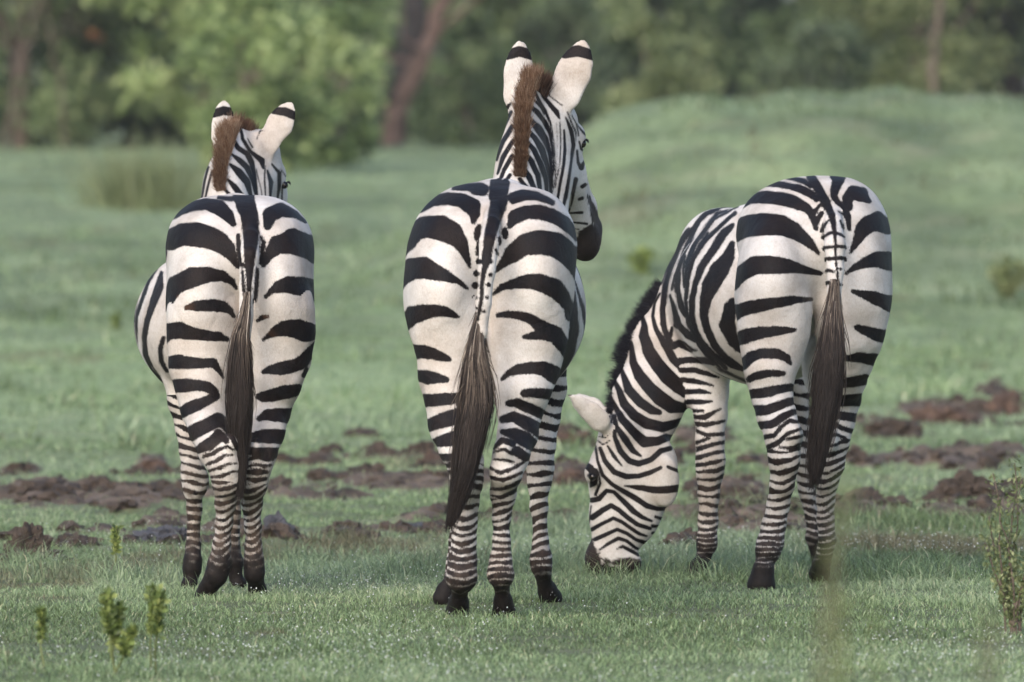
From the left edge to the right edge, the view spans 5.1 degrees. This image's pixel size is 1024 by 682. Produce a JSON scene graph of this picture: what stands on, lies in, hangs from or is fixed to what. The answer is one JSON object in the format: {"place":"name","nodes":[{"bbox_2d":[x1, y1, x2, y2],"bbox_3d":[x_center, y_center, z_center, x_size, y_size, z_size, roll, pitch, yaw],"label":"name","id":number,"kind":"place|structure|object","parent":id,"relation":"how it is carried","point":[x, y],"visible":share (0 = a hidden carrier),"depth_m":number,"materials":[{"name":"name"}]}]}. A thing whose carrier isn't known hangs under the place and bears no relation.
{"place":"outdoors","nodes":[
{"label":"outdoors","id":0,"kind":"place"},
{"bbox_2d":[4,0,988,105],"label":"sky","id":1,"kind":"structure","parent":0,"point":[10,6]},
{"bbox_2d":[0,85,1023,681],"bbox_3d":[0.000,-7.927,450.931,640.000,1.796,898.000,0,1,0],"label":"ground","id":2,"kind":"structure","parent":0,"point":[984,201],"depth_m":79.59,"materials":[{"name":"green plant"}]},
{"bbox_2d":[1,0,40,148],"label":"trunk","id":3,"kind":"object","parent":2,"relation":"on","point":[12,90],"visible":0.99,"depth_m":147.96,"materials":[{"name":"brown plant"}]},
{"bbox_2d":[3,521,52,553],"bbox_3d":[-1.652,0.746,39.569,0.177,0.260,0.163,0,1,0],"label":"mud clod","id":4,"kind":"object","parent":2,"relation":"on","point":[35,534],"visible":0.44,"depth_m":39.53,"materials":[{"name":"brown soil"}]},
{"bbox_2d":[32,604,49,666],"bbox_3d":[-1.295,0.819,31.832,0.044,0.189,0.048,1,1,33],"label":"leafy weed","id":5,"kind":"object","parent":2,"relation":"on","point":[41,622],"visible":0.99,"depth_m":31.83,"materials":[{"name":"green plant"}]},
{"bbox_2d":[23,0,90,149],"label":"bare sapling","id":6,"kind":"object","parent":2,"relation":"on","point":[61,98],"visible":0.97,"depth_m":147.97,"materials":[{"name":"brown plant"}]},
{"bbox_2d":[0,0,161,148],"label":"broadleaf bush","id":7,"kind":"object","parent":2,"relation":"on","point":[42,109],"visible":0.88,"depth_m":149.56,"materials":[{"name":"green plant"}]},
{"bbox_2d":[0,0,216,147],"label":"broadleaf bush","id":8,"kind":"object","parent":2,"relation":"on","point":[147,131],"visible":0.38,"depth_m":151.47,"materials":[{"name":"green plant"}]},
{"bbox_2d":[108,307,123,329],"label":"leafy weed","id":9,"kind":"object","parent":2,"relation":"on","point":[116,321],"visible":1,"depth_m":73.28,"materials":[{"name":"green plant"}]},
{"bbox_2d":[109,523,123,571],"bbox_3d":[-1.319,0.698,38.526,0.058,0.186,0.050,0,1,0],"label":"leafy weed","id":10,"kind":"object","parent":2,"relation":"on","point":[115,537],"visible":0.98,"depth_m":38.52,"materials":[{"name":"green plant"}]},
{"bbox_2d":[20,118,213,211],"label":"tall tussock","id":11,"kind":"object","parent":2,"relation":"on","point":[146,191],"visible":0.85,"depth_m":107.81,"materials":[{"name":"green plant"}]},
{"bbox_2d":[96,585,138,676],"bbox_3d":[-1.063,0.792,31.308,0.104,0.265,0.098,1,1,26],"label":"leafy weed","id":12,"kind":"object","parent":2,"relation":"on","point":[113,622],"visible":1,"depth_m":31.30,"materials":[{"name":"green plant"}]},
{"bbox_2d":[68,155,166,206],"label":"tall tussock","id":13,"kind":"object","parent":2,"relation":"on","point":[91,202],"visible":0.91,"depth_m":108.51,"materials":[{"name":"green plant"}]},
{"bbox_2d":[136,458,172,469],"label":"mud clod","id":14,"kind":"object","parent":2,"relation":"on","point":[149,463],"visible":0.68,"depth_m":49.26,"materials":[{"name":"red soil"}]},
{"bbox_2d":[143,582,171,674],"bbox_3d":[-0.967,0.787,31.502,0.063,0.266,0.112,0,1,-19],"label":"leafy weed","id":15,"kind":"object","parent":2,"relation":"on","point":[156,599],"visible":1,"depth_m":31.50,"materials":[{"name":"green plant"}]},
{"bbox_2d":[132,524,206,543],"bbox_3d":[-1.232,0.723,41.277,0.272,0.141,0.250,1,1,38],"label":"mud clod","id":16,"kind":"object","parent":2,"relation":"on","point":[162,532],"visible":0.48,"depth_m":41.22,"materials":[{"name":"grey soil"}]},
{"bbox_2d":[82,0,320,138],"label":"broadleaf tree","id":17,"kind":"object","parent":2,"relation":"on","point":[161,81],"visible":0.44,"depth_m":147.62,"materials":[{"name":"green plant"}]},
{"bbox_2d":[87,26,102,41],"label":"rusty leaves","id":18,"kind":"object","parent":17,"relation":"attached to","point":[99,38],"visible":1,"depth_m":146.95,"materials":[{"name":"orange plant"}]},
{"bbox_2d":[134,101,315,597],"bbox_3d":[-0.944,0.023,37.474,0.552,1.604,2.046,0,1,-4],"label":"zebra","id":19,"kind":"object","parent":2,"relation":"on","point":[224,325],"visible":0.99,"depth_m":36.66},
{"bbox_2d":[173,0,345,174],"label":"broadleaf bush","id":20,"kind":"object","parent":2,"relation":"on","point":[275,35],"visible":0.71,"depth_m":125.83,"materials":[{"name":"green plant"}]},
{"bbox_2d":[263,510,295,532],"bbox_3d":[-0.844,0.692,41.645,0.128,0.170,0.114,0,1,24],"label":"mud clod","id":21,"kind":"object","parent":2,"relation":"on","point":[275,518],"visible":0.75,"depth_m":41.63,"materials":[{"name":"grey soil"}]},
{"bbox_2d":[197,0,374,145],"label":"broadleaf bush","id":22,"kind":"object","parent":2,"relation":"on","point":[218,95],"visible":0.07,"depth_m":145.85,"materials":[{"name":"green plant"}]},
{"bbox_2d":[309,454,326,460],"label":"mud clod","id":23,"kind":"object","parent":2,"relation":"on","point":[316,457],"visible":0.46,"depth_m":50.73,"materials":[{"name":"brown soil"}]},
{"bbox_2d":[251,0,401,142],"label":"broadleaf tree","id":24,"kind":"object","parent":2,"relation":"on","point":[366,13],"visible":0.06,"depth_m":148.48,"materials":[{"name":"green plant"}]},
{"bbox_2d":[283,0,389,167],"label":"broadleaf bush","id":25,"kind":"object","parent":2,"relation":"on","point":[347,144],"visible":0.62,"depth_m":129.83,"materials":[{"name":"green plant"}]},
{"bbox_2d":[337,42,389,149],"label":"broadleaf bush","id":26,"kind":"object","parent":2,"relation":"on","point":[352,117],"visible":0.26,"depth_m":146.83,"materials":[{"name":"green plant"}]},
{"bbox_2d":[363,449,394,455],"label":"mud clod","id":27,"kind":"object","parent":2,"relation":"on","point":[369,452],"visible":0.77,"depth_m":51.41,"materials":[{"name":"brown soil"}]},
{"bbox_2d":[371,28,413,117],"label":"bare sapling","id":28,"kind":"object","parent":2,"relation":"on","point":[393,101],"visible":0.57,"depth_m":149.93,"materials":[{"name":"brown plant"}]},
{"bbox_2d":[388,0,427,145],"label":"dark trunk","id":29,"kind":"object","parent":2,"relation":"on","point":[415,13],"visible":0.52,"depth_m":156.81,"materials":[{"name":"brown plant"}]},
{"bbox_2d":[406,522,422,527],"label":"mud clod","id":30,"kind":"object","parent":2,"relation":"on","point":[417,524],"visible":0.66,"depth_m":42.79,"materials":[{"name":"grey soil"}]},
{"bbox_2d":[364,0,477,145],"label":"leaning trunk","id":31,"kind":"object","parent":2,"relation":"on","point":[406,89],"visible":0.84,"depth_m":152.86,"materials":[{"name":"red plant"}]},
{"bbox_2d":[406,440,437,453],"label":"mud clod","id":32,"kind":"object","parent":2,"relation":"on","point":[425,446],"visible":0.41,"depth_m":51.63,"materials":[{"name":"brown soil"}]},
{"bbox_2d":[423,449,439,460],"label":"mud clod","id":33,"kind":"object","parent":2,"relation":"on","point":[429,454],"visible":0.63,"depth_m":50.08,"materials":[{"name":"red soil"}]},
{"bbox_2d":[384,0,508,147],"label":"broadleaf bush","id":34,"kind":"object","parent":2,"relation":"on","point":[462,124],"visible":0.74,"depth_m":159.68,"materials":[{"name":"green plant"}]},
{"bbox_2d":[0,0,987,142],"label":"wood","id":35,"kind":"object","parent":2,"relation":"on","point":[395,37],"depth_m":182.44,"materials":[{"name":"green plant"}]},
{"bbox_2d":[403,40,601,617],"bbox_3d":[-0.031,-0.038,35.937,0.528,1.801,2.240,0,1,3],"label":"zebra","id":36,"kind":"object","parent":2,"relation":"on","point":[494,301],"visible":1,"depth_m":35.03},
{"bbox_2d":[383,0,625,143],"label":"dense tree","id":37,"kind":"object","parent":2,"relation":"on","point":[500,10],"visible":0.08,"depth_m":165.11,"materials":[{"name":"green plant"}]},
{"bbox_2d":[0,484,1023,582],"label":"rough grass","id":38,"kind":"structure","parent":2,"relation":"on","point":[582,522],"depth_m":39.19,"materials":[{"name":"green plant"}]},
{"bbox_2d":[0,382,1023,562],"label":"soil crumbs","id":39,"kind":"object","parent":2,"relation":"on","point":[989,458],"visible":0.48,"depth_m":46.64,"materials":[{"name":"brown soil"}]},
{"bbox_2d":[0,520,1023,681],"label":"dew drops","id":40,"kind":"object","parent":2,"relation":"on","point":[499,624],"visible":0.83,"depth_m":32.69,"materials":[{"name":"white"}]},
{"bbox_2d":[4,0,1023,142],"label":"undergrowth","id":41,"kind":"object","parent":2,"relation":"on","point":[172,58],"visible":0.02,"depth_m":170.80,"materials":[{"name":"green plant"}]},
{"bbox_2d":[533,37,573,56],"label":"pale trunk","id":42,"kind":"object","parent":2,"relation":"on","point":[552,53],"visible":0.06,"depth_m":163.96,"materials":[{"name":"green plant"}]},
{"bbox_2d":[555,467,581,482],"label":"mud clod","id":43,"kind":"object","parent":2,"relation":"on","point":[568,473],"visible":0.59,"depth_m":47.68,"materials":[{"name":"red soil"}]},
{"bbox_2d":[557,430,594,443],"bbox_3d":[0.275,0.464,53.277,0.224,0.112,0.201,0,1,0],"label":"mud clod","id":44,"kind":"object","parent":2,"relation":"on","point":[565,435],"visible":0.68,"depth_m":53.22,"materials":[{"name":"red soil"}]},
{"bbox_2d":[511,0,650,127],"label":"round bush","id":45,"kind":"object","parent":2,"relation":"on","point":[579,20],"visible":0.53,"depth_m":151.80,"materials":[{"name":"green plant"}]},
{"bbox_2d":[508,0,764,114],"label":"dense tree","id":46,"kind":"object","parent":2,"relation":"on","point":[632,49],"visible":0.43,"depth_m":162.95,"materials":[{"name":"green plant"}]},
{"bbox_2d":[624,244,660,273],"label":"leafy weed","id":47,"kind":"object","parent":2,"relation":"on","point":[641,257],"visible":0.99,"depth_m":77.89,"materials":[{"name":"green plant"}]},
{"bbox_2d":[597,5,726,117],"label":"round bush","id":48,"kind":"object","parent":2,"relation":"on","point":[678,78],"visible":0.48,"depth_m":137.59,"materials":[{"name":"green plant"}]},
{"bbox_2d":[642,1,706,82],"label":"pale trunk","id":49,"kind":"object","parent":2,"relation":"on","point":[663,12],"visible":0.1,"depth_m":165.92,"materials":[{"name":"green plant"}]},
{"bbox_2d":[683,527,692,531],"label":"mud clod","id":50,"kind":"object","parent":2,"relation":"on","point":[689,529],"visible":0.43,"depth_m":41.12,"materials":[{"name":"brown soil"}]},
{"bbox_2d":[568,176,892,589],"bbox_3d":[0.713,0.141,37.960,0.961,1.369,1.756,0,1,-9],"label":"zebra","id":51,"kind":"object","parent":2,"relation":"on","point":[776,297],"visible":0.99,"depth_m":37.68},
{"bbox_2d":[720,484,754,497],"bbox_3d":[0.888,0.636,45.673,0.188,0.148,0.125,0,1,0],"label":"mud clod","id":52,"kind":"object","parent":2,"relation":"on","point":[728,489],"visible":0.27,"depth_m":45.63,"materials":[{"name":"brown soil"}]},
{"bbox_2d":[602,0,880,97],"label":"dense tree","id":53,"kind":"object","parent":2,"relation":"on","point":[734,13],"visible":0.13,"depth_m":167.66,"materials":[{"name":"green plant"}]},
{"bbox_2d":[755,18,877,92],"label":"round bush","id":54,"kind":"object","parent":2,"relation":"on","point":[836,43],"visible":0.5,"depth_m":139.72,"materials":[{"name":"green plant"}]},
{"bbox_2d":[812,476,860,681],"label":"weed","id":55,"kind":"object","parent":2,"relation":"on","point":[833,555],"visible":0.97,"depth_m":15.52,"materials":[{"name":"green plant"}]},
{"bbox_2d":[733,0,978,97],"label":"dense tree","id":56,"kind":"object","parent":2,"relation":"on","point":[779,22],"visible":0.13,"depth_m":159.28,"materials":[{"name":"green plant"}]},
{"bbox_2d":[830,584,886,681],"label":"weed","id":57,"kind":"object","parent":2,"relation":"on","point":[840,666],"visible":1,"depth_m":15.22,"materials":[{"name":"green plant"}]},
{"bbox_2d":[856,489,887,500],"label":"mud clod","id":58,"kind":"object","parent":2,"relation":"on","point":[867,492],"visible":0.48,"depth_m":45.06,"materials":[{"name":"brown soil"}]},
{"bbox_2d":[863,417,923,435],"bbox_3d":[1.794,0.432,54.639,0.267,0.145,0.253,-1,1,-29],"label":"mud clod","id":59,"kind":"object","parent":2,"relation":"on","point":[901,426],"visible":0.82,"depth_m":54.57,"materials":[{"name":"brown soil"}]},
{"bbox_2d":[799,0,1022,98],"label":"olive tree","id":60,"kind":"object","parent":2,"relation":"on","point":[915,77],"visible":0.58,"depth_m":155.52,"materials":[{"name":"green plant"}]},
{"bbox_2d":[928,0,942,94],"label":"pale trunk","id":61,"kind":"object","parent":2,"relation":"on","point":[934,34],"visible":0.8,"depth_m":152.89,"materials":[{"name":"brown plant"}]},
{"bbox_2d":[907,403,978,424],"bbox_3d":[2.096,0.413,56.056,0.369,0.233,0.297,0,1,0],"label":"mud clod","id":62,"kind":"object","parent":2,"relation":"on","point":[932,412],"visible":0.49,"depth_m":55.97,"materials":[{"name":"red soil"}]},
{"bbox_2d":[930,469,991,496],"bbox_3d":[1.786,0.625,45.797,0.264,0.238,0.182,0,1,0],"label":"mud clod","id":63,"kind":"object","parent":2,"relation":"on","point":[966,482],"visible":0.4,"depth_m":45.77,"materials":[{"name":"brown soil"}]},
{"bbox_2d":[901,0,1023,99],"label":"dense tree","id":64,"kind":"object","parent":2,"relation":"on","point":[1009,24],"visible":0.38,"depth_m":157.69,"materials":[{"name":"green plant"}]},
{"bbox_2d":[972,604,1009,681],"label":"weed","id":65,"kind":"object","parent":2,"relation":"on","point":[985,626],"visible":1,"depth_m":15.00,"materials":[{"name":"green plant"}]},
{"bbox_2d":[976,455,1023,634],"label":"leafy shrub","id":66,"kind":"object","parent":2,"relation":"on","point":[1007,593],"visible":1,"depth_m":33.91,"materials":[{"name":"green plant"}]},
{"bbox_2d":[982,388,1023,413],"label":"mud clod","id":67,"kind":"object","parent":2,"relation":"on","point":[1007,400],"visible":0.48,"depth_m":57.89,"materials":[{"name":"red soil"}]},
{"bbox_2d":[984,252,1023,297],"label":"leafy weed","id":68,"kind":"object","parent":2,"relation":"on","point":[1005,285],"visible":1,"depth_m":76.29,"materials":[{"name":"green plant"}]},
{"bbox_2d":[0,295,1023,501],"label":"grass","id":69,"kind":"structure","parent":0,"point":[405,460],"depth_m":58.35,"materials":[{"name":"green plant"}]},
{"bbox_2d":[0,83,1023,318],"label":"grass","id":70,"kind":"structure","parent":0,"point":[48,290],"depth_m":86.08,"materials":[{"name":"green plant"}]},
{"bbox_2d":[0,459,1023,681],"bbox_3d":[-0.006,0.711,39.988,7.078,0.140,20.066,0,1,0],"label":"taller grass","id":71,"kind":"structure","parent":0,"point":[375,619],"depth_m":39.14,"materials":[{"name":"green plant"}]}
]}

